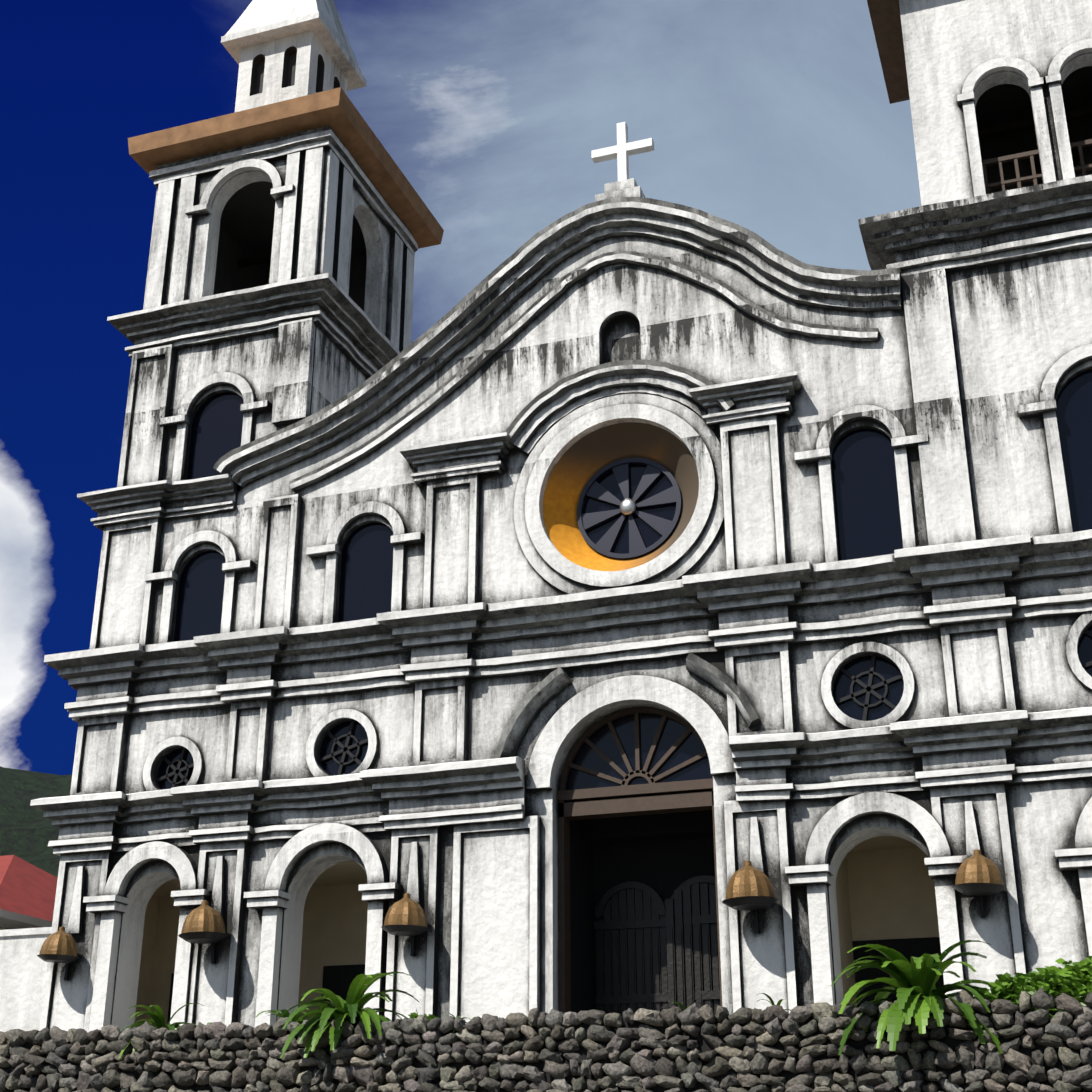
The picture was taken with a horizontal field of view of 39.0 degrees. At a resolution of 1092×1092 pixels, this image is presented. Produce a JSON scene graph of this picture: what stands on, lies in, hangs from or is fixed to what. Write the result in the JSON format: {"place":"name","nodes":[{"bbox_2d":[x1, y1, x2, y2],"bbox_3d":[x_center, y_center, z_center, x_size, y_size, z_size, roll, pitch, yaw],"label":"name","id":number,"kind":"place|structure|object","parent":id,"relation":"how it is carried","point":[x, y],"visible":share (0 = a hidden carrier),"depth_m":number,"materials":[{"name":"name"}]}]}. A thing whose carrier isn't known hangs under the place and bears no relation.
{"place":"outdoors","nodes":[
{"label":"outdoors","id":0,"kind":"place"},
{"bbox_2d":[0,855,57,921],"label":"red roof","id":1,"kind":"structure","parent":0,"point":[27,888],"depth_m":33.39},
{"bbox_2d":[0,909,51,928],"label":"roof fascia","id":2,"kind":"structure","parent":1,"relation":"attached to","point":[11,920],"depth_m":31.27,"materials":[{"name":"white paint"}]},
{"bbox_2d":[0,766,71,877],"bbox_3d":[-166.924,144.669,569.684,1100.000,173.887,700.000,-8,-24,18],"label":"hill","id":3,"kind":"structure","parent":0,"point":[28,832],"depth_m":433.18,"materials":[{"name":"green plant"}]},
{"bbox_2d":[0,0,920,774],"label":"sky","id":4,"kind":"structure","parent":0,"point":[776,120],"materials":[{"name":"blue"}]},
{"bbox_2d":[111,235,1091,1032],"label":"church facade","id":5,"kind":"structure","parent":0,"point":[1021,327],"depth_m":26.95,"materials":[{"name":"white paint"}]},
{"bbox_2d":[213,178,901,758],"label":"church gable mouldings","id":6,"kind":"object","parent":5,"relation":"attached to","point":[623,208],"visible":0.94,"depth_m":29.14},
{"bbox_2d":[39,266,1091,1032],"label":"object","id":7,"kind":"structure","parent":5,"relation":"attached to","point":[495,948],"depth_m":26.40,"materials":[{"name":"white paint"}]},
{"bbox_2d":[178,900,227,963],"bbox_3d":[-5.887,6.611,26.556,0.840,1.029,0.861,-10,-24,17],"label":"wall lamp","id":8,"kind":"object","parent":7,"relation":"attached to","point":[203,923],"depth_m":26.36,"materials":[{"name":"brown metal"}]},
{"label":"yard terrace","id":9,"kind":"structure","parent":0,"visible":0},
{"bbox_2d":[0,927,51,1031],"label":"side wall","id":10,"kind":"structure","parent":9,"relation":"on","point":[23,968],"depth_m":28.72,"materials":[{"name":"white paint"}]},
{"bbox_2d":[119,1003,201,1058],"bbox_3d":[-5.605,7.186,22.825,1.365,0.826,1.178,2,-23,-5],"label":"fern plant","id":11,"kind":"object","parent":9,"relation":"on","point":[157,1018],"visible":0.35,"depth_m":22.70,"materials":[{"name":"green plant"}]},
{"bbox_2d":[256,1007,308,1021],"bbox_3d":[-3.661,6.958,22.366,0.959,0.656,1.170,-8,-24,18],"label":"fern plant","id":12,"kind":"object","parent":9,"relation":"on","point":[295,1018],"visible":0.33,"depth_m":22.22,"materials":[{"name":"green plant"}]},
{"bbox_2d":[272,971,418,1059],"bbox_3d":[-2.776,6.715,21.856,2.098,1.324,2.110,-8,-24,18],"label":"fern plant","id":13,"kind":"object","parent":9,"relation":"on","point":[351,1010],"visible":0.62,"depth_m":21.54,"materials":[{"name":"green plant"}]},
{"bbox_2d":[327,341,367,405],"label":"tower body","id":14,"kind":"structure","parent":9,"relation":"on","point":[346,375],"depth_m":32.15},
{"bbox_2d":[164,154,390,335],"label":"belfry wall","id":15,"kind":"structure","parent":14,"relation":"on","point":[243,220],"depth_m":35.09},
{"bbox_2d":[143,126,417,352],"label":"belfry trim","id":16,"kind":"structure","parent":15,"relation":"attached to","point":[329,159],"depth_m":33.31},
{"bbox_2d":[128,87,443,248],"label":"tower roof","id":17,"kind":"structure","parent":15,"relation":"on","point":[336,111],"depth_m":33.79,"materials":[{"name":"brown wood"}]},
{"bbox_2d":[235,31,347,111],"bbox_3d":[-6.082,-10.420,36.893,1.900,2.800,1.900,-8,-24,18],"label":"tower cupola","id":18,"kind":"object","parent":17,"relation":"on","point":[287,68],"visible":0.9,"depth_m":36.34,"materials":[{"name":"white paint"}]},
{"bbox_2d":[221,0,366,90],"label":"tower roof","id":19,"kind":"structure","parent":18,"relation":"on","point":[259,21],"depth_m":36.72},
{"bbox_2d":[134,836,939,1026],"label":"portico wall","id":20,"kind":"structure","parent":9,"relation":"on","point":[885,887],"depth_m":28.73,"materials":[{"name":"beige paint"}]},
{"bbox_2d":[167,937,945,1024],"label":"doors","id":21,"kind":"structure","parent":20,"relation":"attached to","point":[337,980],"depth_m":25.69,"materials":[{"name":"black wood"}]},
{"bbox_2d":[30,175,1091,855],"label":"church cornices","id":22,"kind":"object","parent":9,"relation":"on","point":[1008,579],"visible":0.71,"depth_m":26.76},
{"bbox_2d":[37,926,78,980],"bbox_3d":[-8.648,7.215,27.413,0.736,0.902,0.754,-6,-23,18],"label":"wall lamp","id":23,"kind":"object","parent":22,"relation":"attached to","point":[60,946],"depth_m":27.24,"materials":[{"name":"brown metal"}]},
{"bbox_2d":[381,893,428,956],"bbox_3d":[-2.306,6.202,25.395,0.800,0.980,0.820,-6,-23,18],"label":"wall lamp","id":24,"kind":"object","parent":22,"relation":"attached to","point":[405,915],"depth_m":25.20,"materials":[{"name":"brown metal"}]},
{"bbox_2d":[543,422,698,570],"bbox_3d":[1.426,-0.770,27.792,2.936,2.936,0.588,-8,-24,18],"label":"round window recess","id":25,"kind":"object","parent":22,"relation":"attached to","point":[581,462],"visible":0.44,"depth_m":28.07,"materials":[{"name":"paint"}]},
{"bbox_2d":[577,458,681,559],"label":"rose mullions","id":26,"kind":"object","parent":25,"relation":"in","point":[604,545],"visible":0.96,"depth_m":27.97,"materials":[{"name":"grey metal"}]},
{"bbox_2d":[620,499,635,514],"bbox_3d":[1.483,-0.708,27.944,0.320,0.320,0.160,-8,-24,18],"label":"window hub","id":27,"kind":"object","parent":26,"relation":"attached to","point":[627,506],"visible":1,"depth_m":27.88,"materials":[{"name":"silver metal"}]},
{"bbox_2d":[583,464,675,553],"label":"window spokes","id":28,"kind":"object","parent":26,"relation":"in","point":[610,484],"depth_m":28.07,"materials":[{"name":"black glass"}]},
{"bbox_2d":[591,122,653,180],"bbox_3d":[1.516,-7.655,30.417,1.240,1.550,0.180,-8,-24,18],"label":"gable cross","id":29,"kind":"object","parent":22,"relation":"on","point":[622,150],"visible":0.82,"depth_m":30.39,"materials":[{"name":"white"}]},
{"bbox_2d":[158,369,1091,789],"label":"window glass panes","id":30,"kind":"object","parent":22,"relation":"attached to","point":[868,519],"visible":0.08,"depth_m":26.46,"materials":[{"name":"black glass"}]},
{"bbox_2d":[156,629,1091,787],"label":"window bars","id":31,"kind":"object","parent":30,"relation":"attached to","point":[344,751],"depth_m":27.52,"materials":[{"name":"black metal"}]},
{"bbox_2d":[557,708,722,1012],"bbox_3d":[1.561,5.422,25.365,2.860,5.720,0.400,-8,-24,18],"label":"door frame","id":32,"kind":"structure","parent":22,"relation":"attached to","point":[625,799],"depth_m":25.81,"materials":[{"name":"brown wood"}]},
{"bbox_2d":[566,714,712,789],"bbox_3d":[1.566,3.462,26.186,2.660,1.330,0.005,-8,-24,18],"label":"fanlight glass","id":33,"kind":"object","parent":32,"relation":"attached to","point":[604,742],"depth_m":26.21,"materials":[{"name":"black glass"}]},
{"bbox_2d":[722,860,777,933],"bbox_3d":[3.126,5.348,23.655,0.864,1.058,0.886,-9,-24,17],"label":"wall lamp","id":34,"kind":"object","parent":22,"relation":"attached to","point":[749,887],"depth_m":23.44,"materials":[{"name":"brown metal"}]},
{"bbox_2d":[952,849,1005,917],"bbox_3d":[6.356,4.926,22.659,0.776,0.951,0.795,-5,-23,19],"label":"wall lamp","id":35,"kind":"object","parent":22,"relation":"attached to","point":[978,874],"depth_m":22.47,"materials":[{"name":"brown metal"}]},
{"bbox_2d":[957,38,1091,196],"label":"arch trim","id":36,"kind":"structure","parent":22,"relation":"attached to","point":[1051,81],"depth_m":27.89,"materials":[{"name":"white paint"}]},
{"bbox_2d":[570,810,714,1012],"bbox_3d":[6.184,8.285,39.108,20.900,11.500,29.980,-8,-24,18],"label":"doorway interior","id":37,"kind":"object","parent":9,"relation":"on","point":[665,856],"visible":0.02,"depth_m":27.06,"materials":[{"name":"black"}]},
{"bbox_2d":[594,875,720,1017],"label":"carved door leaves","id":38,"kind":"object","parent":37,"relation":"on","point":[641,929],"visible":0.67,"depth_m":26.47,"materials":[{"name":"brown wood"}]},
{"bbox_2d":[831,940,1002,1054],"bbox_3d":[4.785,5.750,19.461,2.408,1.397,2.322,-8,-24,18],"label":"fern plant","id":39,"kind":"object","parent":9,"relation":"on","point":[919,977],"visible":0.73,"depth_m":19.10,"materials":[{"name":"green plant"}]},
{"bbox_2d":[973,956,1091,1018],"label":"shrub","id":40,"kind":"object","parent":9,"relation":"on","point":[1075,981],"visible":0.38,"depth_m":18.70,"materials":[{"name":"green plant"}]},
{"bbox_2d":[989,958,1087,999],"bbox_3d":[6.279,5.481,19.093,2.066,0.734,0.893,-8,-24,18],"label":"shrub","id":41,"kind":"object","parent":9,"relation":"on","point":[1062,962],"visible":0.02,"depth_m":19.05,"materials":[{"name":"green plant"}]},
{"label":"ground","id":42,"kind":"structure","parent":0,"visible":0},
{"bbox_2d":[0,1003,1091,1091],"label":"stone wall","id":43,"kind":"structure","parent":42,"relation":"on","point":[705,1046],"depth_m":19.73,"materials":[{"name":"black stone"}]},
{"bbox_2d":[408,1010,439,1020],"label":"shrub","id":44,"kind":"object","parent":43,"relation":"on","point":[414,1015],"visible":0.04,"depth_m":21.56,"materials":[{"name":"green plant"}]},
{"bbox_2d":[0,987,1091,1091],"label":"stone wall cobbles","id":45,"kind":"object","parent":43,"relation":"attached to","point":[343,1065],"visible":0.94,"depth_m":20.03,"materials":[{"name":"grey stone"}]},
{"bbox_2d":[444,1013,470,1031],"bbox_3d":[-1.162,6.523,21.068,0.380,0.260,0.463,-8,-24,18],"label":"weed plant","id":46,"kind":"object","parent":45,"relation":"on","point":[456,1017],"visible":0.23,"depth_m":21.03,"materials":[{"name":"green plant"}]},
{"bbox_2d":[671,1002,688,1021],"bbox_3d":[1.874,6.092,20.078,0.344,0.295,0.511,-11,-25,24],"label":"weed plant","id":47,"kind":"object","parent":45,"relation":"on","point":[681,1006],"visible":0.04,"depth_m":20.08,"materials":[{"name":"green plant"}]},
{"bbox_2d":[756,993,790,1010],"bbox_3d":[2.895,5.943,19.740,0.531,0.410,0.480,-11,-25,26],"label":"weed plant","id":48,"kind":"object","parent":43,"relation":"on","point":[772,1001],"visible":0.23,"depth_m":19.74,"materials":[{"name":"green plant"}]},
{"bbox_3d":[9.522,-0.542,26.692,5.396,10.120,3.200,-8,-24,18],"label":"tower body","id":49,"kind":"object","parent":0,"visible":0},
{"bbox_2d":[899,0,1091,205],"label":"bell tower wall","id":50,"kind":"structure","parent":49,"relation":"on","point":[950,46],"depth_m":28.79,"materials":[{"name":"white paint"}]},
{"bbox_2d":[867,0,909,103],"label":"tower roof","id":51,"kind":"structure","parent":50,"relation":"on","point":[885,16],"depth_m":31.38,"materials":[{"name":"brown wood"}]},
{"bbox_2d":[982,139,1091,193],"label":"balustrade","id":52,"kind":"object","parent":50,"relation":"on","point":[1032,154],"visible":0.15,"depth_m":28.09,"materials":[{"name":"brown wood"}]},
{"bbox_2d":[985,107,1091,173],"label":"church bell","id":53,"kind":"object","parent":50,"relation":"attached to","point":[1029,124],"visible":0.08,"depth_m":29.46,"materials":[{"name":"brown metal"}]}
]}

